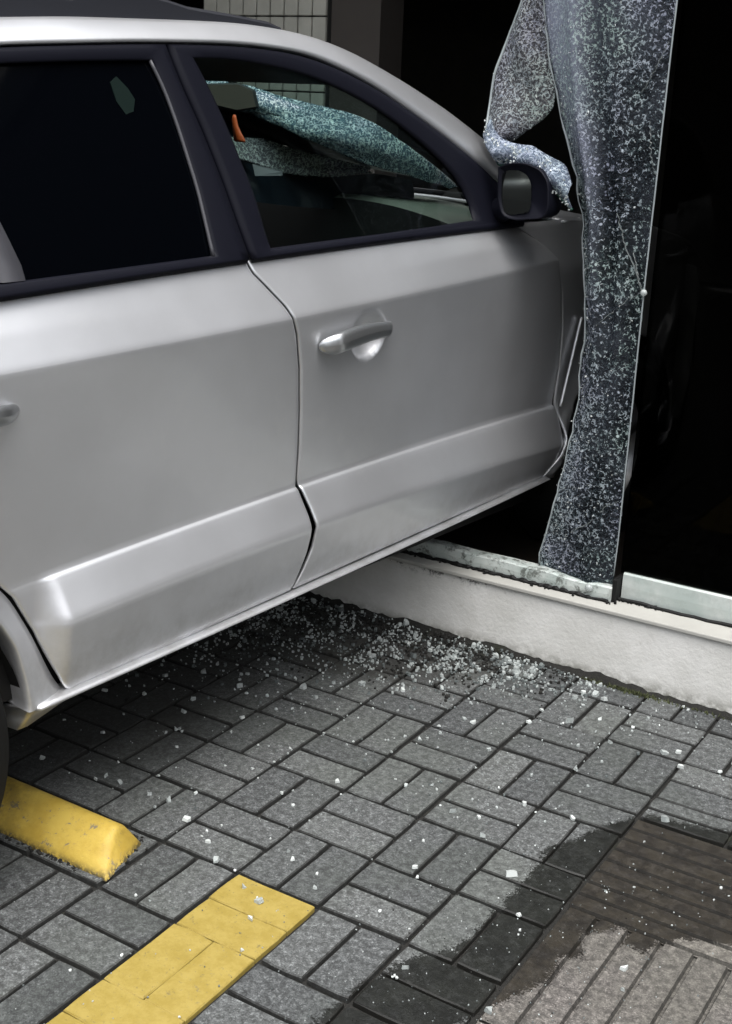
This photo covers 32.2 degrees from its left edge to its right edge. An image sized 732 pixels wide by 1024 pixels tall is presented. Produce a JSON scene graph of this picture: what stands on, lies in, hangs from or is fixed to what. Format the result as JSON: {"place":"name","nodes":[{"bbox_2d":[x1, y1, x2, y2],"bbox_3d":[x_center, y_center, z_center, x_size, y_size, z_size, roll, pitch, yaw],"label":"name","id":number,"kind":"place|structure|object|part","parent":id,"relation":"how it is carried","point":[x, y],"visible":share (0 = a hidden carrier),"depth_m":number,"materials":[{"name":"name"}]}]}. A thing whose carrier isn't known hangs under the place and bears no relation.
{"place":"outdoors","nodes":[
{"label":"outdoors","id":0,"kind":"place"},
{"bbox_2d":[5,834,147,871],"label":"dirt","id":1,"kind":"structure","parent":0,"point":[38,851],"depth_m":2.70,"materials":[{"name":"black soil"}]},
{"bbox_2d":[0,597,731,1023],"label":"pavement","id":2,"kind":"structure","parent":0,"point":[50,935],"depth_m":2.76,"materials":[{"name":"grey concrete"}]},
{"bbox_2d":[0,776,140,881],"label":"wheel stop","id":3,"kind":"object","parent":2,"relation":"on","point":[87,841],"visible":0.95,"depth_m":2.72,"materials":[{"name":"yellow paint"}]},
{"bbox_2d":[182,815,190,821],"bbox_3d":[-0.402,0.687,2.841,0.018,0.010,0.015,14,10,17],"label":"glass fragment","id":4,"kind":"object","parent":2,"relation":"on","point":[186,818],"visible":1,"depth_m":2.84,"materials":[{"name":"grey glass"}]},
{"bbox_2d":[213,856,219,862],"bbox_3d":[-0.319,0.738,2.694,0.013,0.013,0.014,7,19,15],"label":"glass fragment","id":5,"kind":"object","parent":2,"relation":"on","point":[216,859],"visible":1,"depth_m":2.69,"materials":[{"name":"glass"}]},
{"bbox_2d":[236,683,242,687],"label":"glass fragment","id":6,"kind":"object","parent":2,"relation":"on","point":[239,685],"visible":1,"depth_m":3.49,"materials":[{"name":"clear glass"}]},
{"bbox_2d":[254,897,263,904],"bbox_3d":[-0.216,0.785,2.564,0.018,0.009,0.017,0,15,33],"label":"glass fragment","id":7,"kind":"object","parent":2,"relation":"on","point":[259,900],"visible":1,"depth_m":2.56,"materials":[{"name":"white glass"}]},
{"bbox_2d":[0,0,657,806],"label":"crashed car","id":8,"kind":"object","parent":2,"relation":"on","point":[234,388],"visible":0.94,"depth_m":2.77,"materials":[{"name":"silver metal"}]},
{"bbox_3d":[-0.548,-0.286,2.514,0.258,1.241,1.126,15,22,34],"label":"rear door","id":9,"kind":"part","parent":8,"relation":"part of","materials":[{"name":"silver metal"}]},
{"bbox_2d":[232,115,244,141],"bbox_3d":[-0.374,-1.117,3.690,0.057,0.076,0.012,17,23,39],"label":"hanging ornament","id":10,"kind":"object","parent":8,"relation":"hanging from","point":[238,136],"visible":1,"depth_m":3.69,"materials":[{"name":"orange plastic"}]},
{"bbox_2d":[253,164,282,175],"bbox_3d":[-0.293,-1.022,3.788,0.095,0.034,0.010,-5,19,-21],"label":"paper card","id":11,"kind":"object","parent":8,"relation":"on","point":[261,171],"visible":1,"depth_m":3.79,"materials":[{"name":"grey paper"}]},
{"bbox_3d":[0.102,-0.529,3.303,0.256,1.228,1.456,15,22,35],"label":"front door","id":12,"kind":"part","parent":8,"relation":"part of","materials":[{"name":"silver metal"}]},
{"bbox_2d":[9,597,729,1023],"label":"glass granules","id":13,"kind":"object","parent":2,"relation":"on","point":[516,671],"visible":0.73,"depth_m":3.69,"materials":[{"name":"clear glass"}]},
{"bbox_2d":[125,596,683,1021],"bbox_3d":[-0.201,0.578,3.181,2.182,0.028,1.680,13,21,30],"label":"dark grit","id":14,"kind":"object","parent":2,"relation":"on","point":[379,632],"visible":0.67,"depth_m":3.81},
{"bbox_2d":[484,1006,491,1013],"bbox_3d":[0.221,0.893,2.282,0.015,0.013,0.019,16,35,8],"label":"glass fragment","id":15,"kind":"object","parent":2,"relation":"on","point":[488,1010],"visible":1,"depth_m":2.28,"materials":[{"name":"glass"}]},
{"bbox_2d":[506,870,517,876],"bbox_3d":[0.306,0.765,2.689,0.025,0.012,0.022,-4,8,-16],"label":"glass fragment","id":16,"kind":"object","parent":2,"relation":"on","point":[511,873],"visible":1,"depth_m":2.68,"materials":[{"name":"grey glass"}]},
{"bbox_2d":[299,548,731,720],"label":"plinth wall","id":17,"kind":"structure","parent":2,"relation":"on","point":[679,660],"depth_m":3.67,"materials":[{"name":"white paint"}]},
{"bbox_2d":[411,554,663,611],"bbox_3d":[0.449,0.194,3.751,0.934,0.008,0.065,12,21,28],"label":"window debris","id":18,"kind":"object","parent":17,"relation":"on","point":[628,602],"depth_m":3.60,"materials":[{"name":"grey glass"}]},
{"bbox_2d":[400,539,731,626],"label":"window frame","id":19,"kind":"object","parent":17,"relation":"on","point":[693,603],"visible":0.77,"depth_m":3.62,"materials":[{"name":"metal"}]},
{"bbox_2d":[483,0,677,591],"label":"shattered glass sheet","id":20,"kind":"object","parent":19,"relation":"on","point":[604,65],"visible":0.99,"depth_m":3.38,"materials":[{"name":"grey glass"}]},
{"bbox_2d":[565,717,573,723],"bbox_3d":[0.541,0.552,3.368,0.021,0.017,0.026,16,16,20],"label":"glass fragment","id":21,"kind":"object","parent":2,"relation":"on","point":[569,720],"visible":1,"depth_m":3.36,"materials":[{"name":"clear glass"}]},
{"bbox_2d":[592,690,598,696],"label":"glass fragment","id":22,"kind":"object","parent":2,"relation":"on","point":[595,693],"visible":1,"depth_m":3.52,"materials":[{"name":"glass"}]},
{"bbox_2d":[620,965,627,971],"bbox_3d":[0.490,0.866,2.405,0.017,0.010,0.009,6,18,0],"label":"glass fragment","id":23,"kind":"object","parent":2,"relation":"on","point":[624,968],"visible":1,"depth_m":2.40,"materials":[{"name":"grey glass"}]},
{"bbox_2d":[582,676,731,720],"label":"moss","id":24,"kind":"object","parent":2,"relation":"on","point":[636,693],"visible":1,"depth_m":3.54,"materials":[{"name":"green"}]},
{"bbox_2d":[660,749,666,754],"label":"glass fragment","id":25,"kind":"object","parent":2,"relation":"on","point":[663,752],"visible":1,"depth_m":3.22,"materials":[{"name":"clear glass"}]},
{"bbox_2d":[661,815,669,821],"bbox_3d":[0.688,0.703,2.923,0.019,0.017,0.025,-10,20,1],"label":"glass fragment","id":26,"kind":"object","parent":2,"relation":"on","point":[664,818],"visible":1,"depth_m":2.92,"materials":[{"name":"white glass"}]},
{"bbox_2d":[434,506,624,577],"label":"shop floor","id":27,"kind":"structure","parent":0,"point":[503,532],"depth_m":4.35,"materials":[{"name":"black"}]},
{"bbox_2d":[203,0,331,146],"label":"tiled pillar","id":28,"kind":"structure","parent":27,"relation":"on","point":[311,18],"depth_m":5.33,"materials":[{"name":"grey tile"}]},
{"bbox_2d":[329,0,403,176],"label":"partition wall","id":29,"kind":"structure","parent":27,"relation":"on","point":[370,31],"depth_m":5.21,"materials":[{"name":"grey paint"}]},
{"label":"ground","id":30,"kind":"structure","parent":0,"visible":0},
{"bbox_2d":[169,0,202,8],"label":"shop left wall","id":31,"kind":"structure","parent":30,"relation":"on","point":[198,4],"depth_m":12.29,"materials":[{"name":"black paint"}]},
{"bbox_2d":[396,0,682,226],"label":"shop back wall","id":32,"kind":"structure","parent":30,"relation":"on","point":[451,51],"depth_m":11.97,"materials":[{"name":"black paint"}]}
]}

